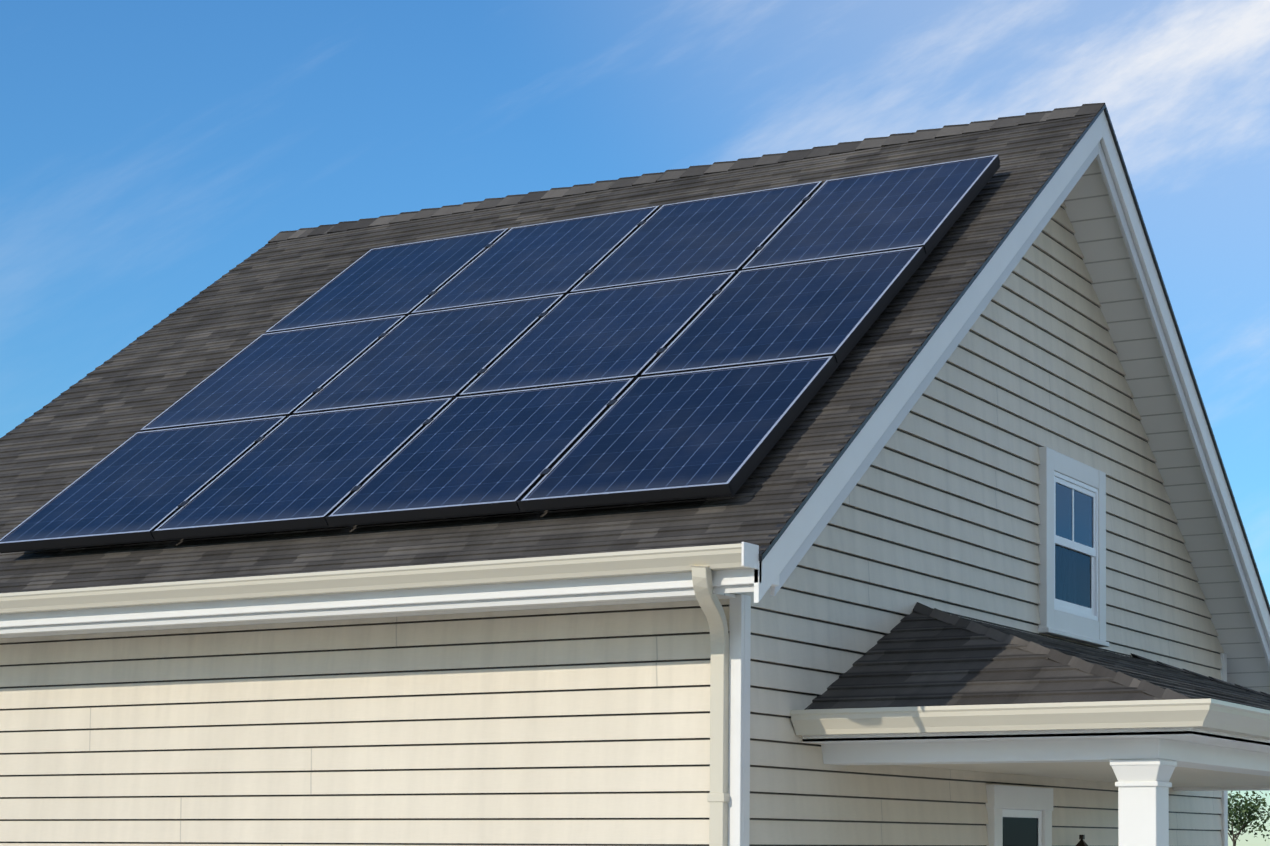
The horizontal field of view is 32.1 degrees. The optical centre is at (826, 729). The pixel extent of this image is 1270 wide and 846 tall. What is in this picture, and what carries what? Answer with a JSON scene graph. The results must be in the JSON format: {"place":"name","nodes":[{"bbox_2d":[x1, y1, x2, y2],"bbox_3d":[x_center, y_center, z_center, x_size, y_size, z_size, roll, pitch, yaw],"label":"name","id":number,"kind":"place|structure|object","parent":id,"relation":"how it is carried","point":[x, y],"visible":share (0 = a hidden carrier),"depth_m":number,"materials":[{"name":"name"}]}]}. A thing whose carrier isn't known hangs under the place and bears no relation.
{"place":"outdoors","nodes":[
{"label":"outdoors","id":0,"kind":"place"},
{"bbox_2d":[0,593,734,845],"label":"wall siding","id":1,"kind":"object","parent":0,"point":[580,726],"depth_m":8.26,"materials":[{"name":"beige plastic"}]},
{"bbox_2d":[0,0,1269,845],"label":"sky","id":2,"kind":"structure","parent":0,"point":[149,149],"materials":[{"name":"blue"}]},
{"bbox_2d":[735,201,1223,845],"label":"gable siding wall","id":3,"kind":"structure","parent":0,"point":[939,507],"depth_m":9.45,"materials":[{"name":"beige plastic"}]},
{"bbox_2d":[804,611,1164,709],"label":"porch roof","id":4,"kind":"structure","parent":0,"point":[914,659],"depth_m":7.99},
{"bbox_2d":[913,602,1269,699],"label":"porch roof hip caps","id":5,"kind":"object","parent":4,"relation":"on","point":[1094,669],"visible":0.9,"depth_m":8.06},
{"bbox_2d":[902,762,1269,786],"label":"porch ceiling","id":6,"kind":"structure","parent":0,"point":[1180,776],"depth_m":9.49,"materials":[{"name":"white paint"}]},
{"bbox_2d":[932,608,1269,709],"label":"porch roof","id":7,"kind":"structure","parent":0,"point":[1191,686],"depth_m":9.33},
{"bbox_2d":[1110,759,1176,845],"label":"porch column","id":8,"kind":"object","parent":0,"point":[1143,785],"visible":1,"depth_m":7.55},
{"bbox_2d":[821,738,1269,790],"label":"porch beam","id":9,"kind":"structure","parent":8,"relation":"on","point":[1202,756],"depth_m":7.86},
{"bbox_2d":[802,727,1269,752],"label":"porch fascia","id":10,"kind":"structure","parent":9,"relation":"on","point":[1207,737],"depth_m":7.65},
{"bbox_2d":[790,698,1269,739],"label":"porch gutter","id":11,"kind":"object","parent":10,"relation":"attached to","point":[1224,716],"visible":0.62,"depth_m":7.50,"materials":[{"name":"beige metal"}]},
{"bbox_2d":[1131,656,1266,696],"bbox_3d":[2.438,-0.117,11.275,1.485,0.500,1.022,-1,-3,27],"label":"roof flashing","id":12,"kind":"object","parent":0,"point":[1177,669],"visible":0.1,"depth_m":11.20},
{"bbox_2d":[1228,791,1269,845],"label":"tree","id":13,"kind":"object","parent":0,"point":[1244,810],"visible":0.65,"depth_m":159.45,"materials":[{"name":"green plant"}]},
{"label":"driveway pavement","id":14,"kind":"structure","parent":0,"visible":0},
{"bbox_3d":[-0.900,-0.239,11.039,4.232,4.936,5.649,-1,-3,27],"label":"wall","id":15,"kind":"object","parent":14,"relation":"on","visible":0},
{"bbox_2d":[0,158,1269,689],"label":"soffit","id":16,"kind":"structure","parent":15,"relation":"attached to","point":[1088,208],"depth_m":11.09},
{"bbox_2d":[0,593,735,637],"bbox_3d":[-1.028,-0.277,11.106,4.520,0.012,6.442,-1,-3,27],"label":"frieze board","id":17,"kind":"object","parent":16,"relation":"attached to","point":[404,613],"depth_m":8.18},
{"bbox_2d":[0,164,999,552],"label":"solar rails","id":18,"kind":"object","parent":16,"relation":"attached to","point":[610,402],"visible":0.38,"depth_m":8.28,"materials":[{"name":"grey"}]},
{"bbox_2d":[0,416,286,551],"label":"solar panel","id":19,"kind":"object","parent":18,"relation":"attached to","point":[139,486],"visible":0.92,"depth_m":9.03,"materials":[{"name":"blue"}]},
{"bbox_2d":[140,315,405,431],"bbox_3d":[-2.462,-1.586,9.819,0.839,0.039,0.971,-1,34,27],"label":"solar panel","id":20,"kind":"object","parent":18,"relation":"attached to","point":[279,374],"visible":0.83,"depth_m":9.79,"materials":[{"name":"blue"}]},
{"bbox_2d":[154,398,452,538],"bbox_3d":[-2.057,-1.041,8.695,0.839,0.038,0.972,-1,34,27],"label":"solar panel","id":21,"kind":"object","parent":18,"relation":"attached to","point":[302,470],"visible":0.87,"depth_m":8.64,"materials":[{"name":"blue"}]},
{"bbox_2d":[265,228,508,333],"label":"solar panel","id":22,"kind":"object","parent":18,"relation":"attached to","point":[392,281],"visible":0.83,"depth_m":10.52,"materials":[{"name":"blue"}]},
{"bbox_2d":[293,294,563,414],"bbox_3d":[-1.695,-1.603,9.427,0.839,0.039,0.971,-1,34,27],"label":"solar panel","id":23,"kind":"object","parent":18,"relation":"attached to","point":[443,354],"visible":0.77,"depth_m":9.39,"materials":[{"name":"blue"}]},
{"bbox_2d":[329,378,634,524],"bbox_3d":[-1.290,-1.059,8.303,0.839,0.038,0.972,-1,34,27],"label":"solar panel","id":24,"kind":"object","parent":18,"relation":"attached to","point":[484,453],"visible":0.87,"depth_m":8.24,"materials":[{"name":"blue"}]},
{"bbox_2d":[412,206,659,313],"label":"solar panel","id":25,"kind":"object","parent":18,"relation":"attached to","point":[561,257],"visible":0.8,"depth_m":10.13,"materials":[{"name":"blue"}]},
{"bbox_2d":[459,272,735,396],"bbox_3d":[-0.928,-1.621,9.036,0.839,0.039,0.971,-1,34,27],"label":"solar panel","id":26,"kind":"object","parent":18,"relation":"attached to","point":[622,332],"visible":0.83,"depth_m":9.00,"materials":[{"name":"blue"}]},
{"bbox_2d":[521,356,835,509],"bbox_3d":[-0.523,-1.076,7.912,0.839,0.038,0.972,-1,34,27],"label":"solar panel","id":27,"kind":"object","parent":18,"relation":"attached to","point":[718,431],"visible":0.97,"depth_m":7.84,"materials":[{"name":"blue"}]},
{"bbox_2d":[570,181,822,292],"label":"solar panel","id":28,"kind":"object","parent":18,"relation":"attached to","point":[708,236],"visible":0.83,"depth_m":9.73,"materials":[{"name":"blue"}]},
{"bbox_2d":[641,247,924,376],"bbox_3d":[-0.162,-1.639,8.644,0.839,0.039,0.971,-1,34,27],"label":"solar panel","id":29,"kind":"object","parent":18,"relation":"attached to","point":[815,309],"visible":0.87,"depth_m":8.60,"materials":[{"name":"blue"}]},
{"bbox_2d":[742,155,999,270],"bbox_3d":[0.200,-2.201,9.376,0.839,0.038,0.971,-1,34,27],"label":"solar panel","id":30,"kind":"object","parent":18,"relation":"attached to","point":[908,208],"visible":0.9,"depth_m":9.34,"materials":[{"name":"blue"}]},
{"bbox_2d":[0,103,1103,592],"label":"roof shingles","id":31,"kind":"object","parent":16,"relation":"on","point":[78,429],"visible":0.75,"depth_m":9.16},
{"bbox_2d":[268,103,1104,242],"bbox_3d":[-0.890,-2.793,11.172,4.867,0.096,0.212,-1,-3,27],"label":"roof ridge cap","id":32,"kind":"object","parent":31,"relation":"on","point":[999,122],"visible":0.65,"depth_m":10.97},
{"bbox_2d":[0,561,1269,693],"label":"eave fascia trim","id":33,"kind":"structure","parent":16,"relation":"attached to","point":[565,587],"depth_m":7.74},
{"bbox_2d":[0,543,751,614],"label":"gutter","id":34,"kind":"object","parent":33,"relation":"attached to","point":[624,563],"visible":1,"depth_m":7.65,"materials":[{"name":"white metal"}]},
{"bbox_2d":[741,542,758,569],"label":"gutter end cap","id":35,"kind":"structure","parent":34,"relation":"attached to","point":[750,556],"depth_m":7.01,"materials":[{"name":"white metal"}]},
{"bbox_2d":[0,104,1269,613],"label":"roof drip edge","id":36,"kind":"object","parent":16,"relation":"attached to","point":[884,396],"visible":0.37,"depth_m":9.32,"materials":[{"name":"grey metal"}]},
{"bbox_2d":[691,566,729,845],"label":"downspout","id":37,"kind":"object","parent":15,"relation":"attached to","point":[718,797],"visible":0.88,"depth_m":7.51,"materials":[{"name":"beige metal"}]},
{"bbox_2d":[728,594,750,845],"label":"corner trim board","id":38,"kind":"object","parent":15,"relation":"attached to","point":[739,718],"depth_m":7.53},
{"bbox_2d":[754,110,1269,670],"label":"rake board","id":39,"kind":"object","parent":15,"relation":"attached to","point":[800,534],"depth_m":9.39,"materials":[{"name":"white wood"}]},
{"bbox_2d":[986,784,1052,845],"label":"door casing","id":40,"kind":"structure","parent":15,"relation":"attached to","point":[1000,798],"depth_m":9.65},
{"bbox_2d":[1002,809,1041,845],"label":"door","id":41,"kind":"structure","parent":40,"relation":"in","point":[1017,831],"depth_m":9.77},
{"bbox_2d":[1038,447,1108,646],"bbox_3d":[1.175,-0.854,10.415,0.056,0.859,0.815,-1,-3,27],"label":"window trim","id":42,"kind":"structure","parent":15,"relation":"attached to","point":[1065,625],"depth_m":10.22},
{"bbox_2d":[1054,471,1097,620],"bbox_3d":[1.167,-0.865,10.420,0.038,0.647,0.605,-1,-3,27],"label":"window sash","id":43,"kind":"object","parent":42,"relation":"in","point":[1062,605],"depth_m":10.49,"materials":[{"name":"white plastic"}]},
{"bbox_2d":[1055,483,1092,607],"bbox_3d":[1.171,-0.865,10.418,0.007,0.587,0.561,-1,-3,27],"label":"gable window glass","id":44,"kind":"object","parent":43,"relation":"in","point":[1072,576],"visible":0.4,"depth_m":10.43,"materials":[{"name":"blue glass"}]},
{"bbox_2d":[1076,835,1087,845],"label":"porch lantern","id":45,"kind":"object","parent":15,"relation":"attached to","point":[1081,842],"visible":0.9,"depth_m":10.23,"materials":[{"name":"brown metal"}]},
{"bbox_2d":[1220,653,1227,845],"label":"corner trim","id":46,"kind":"structure","parent":15,"relation":"attached to","point":[1224,799],"depth_m":12.54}
]}

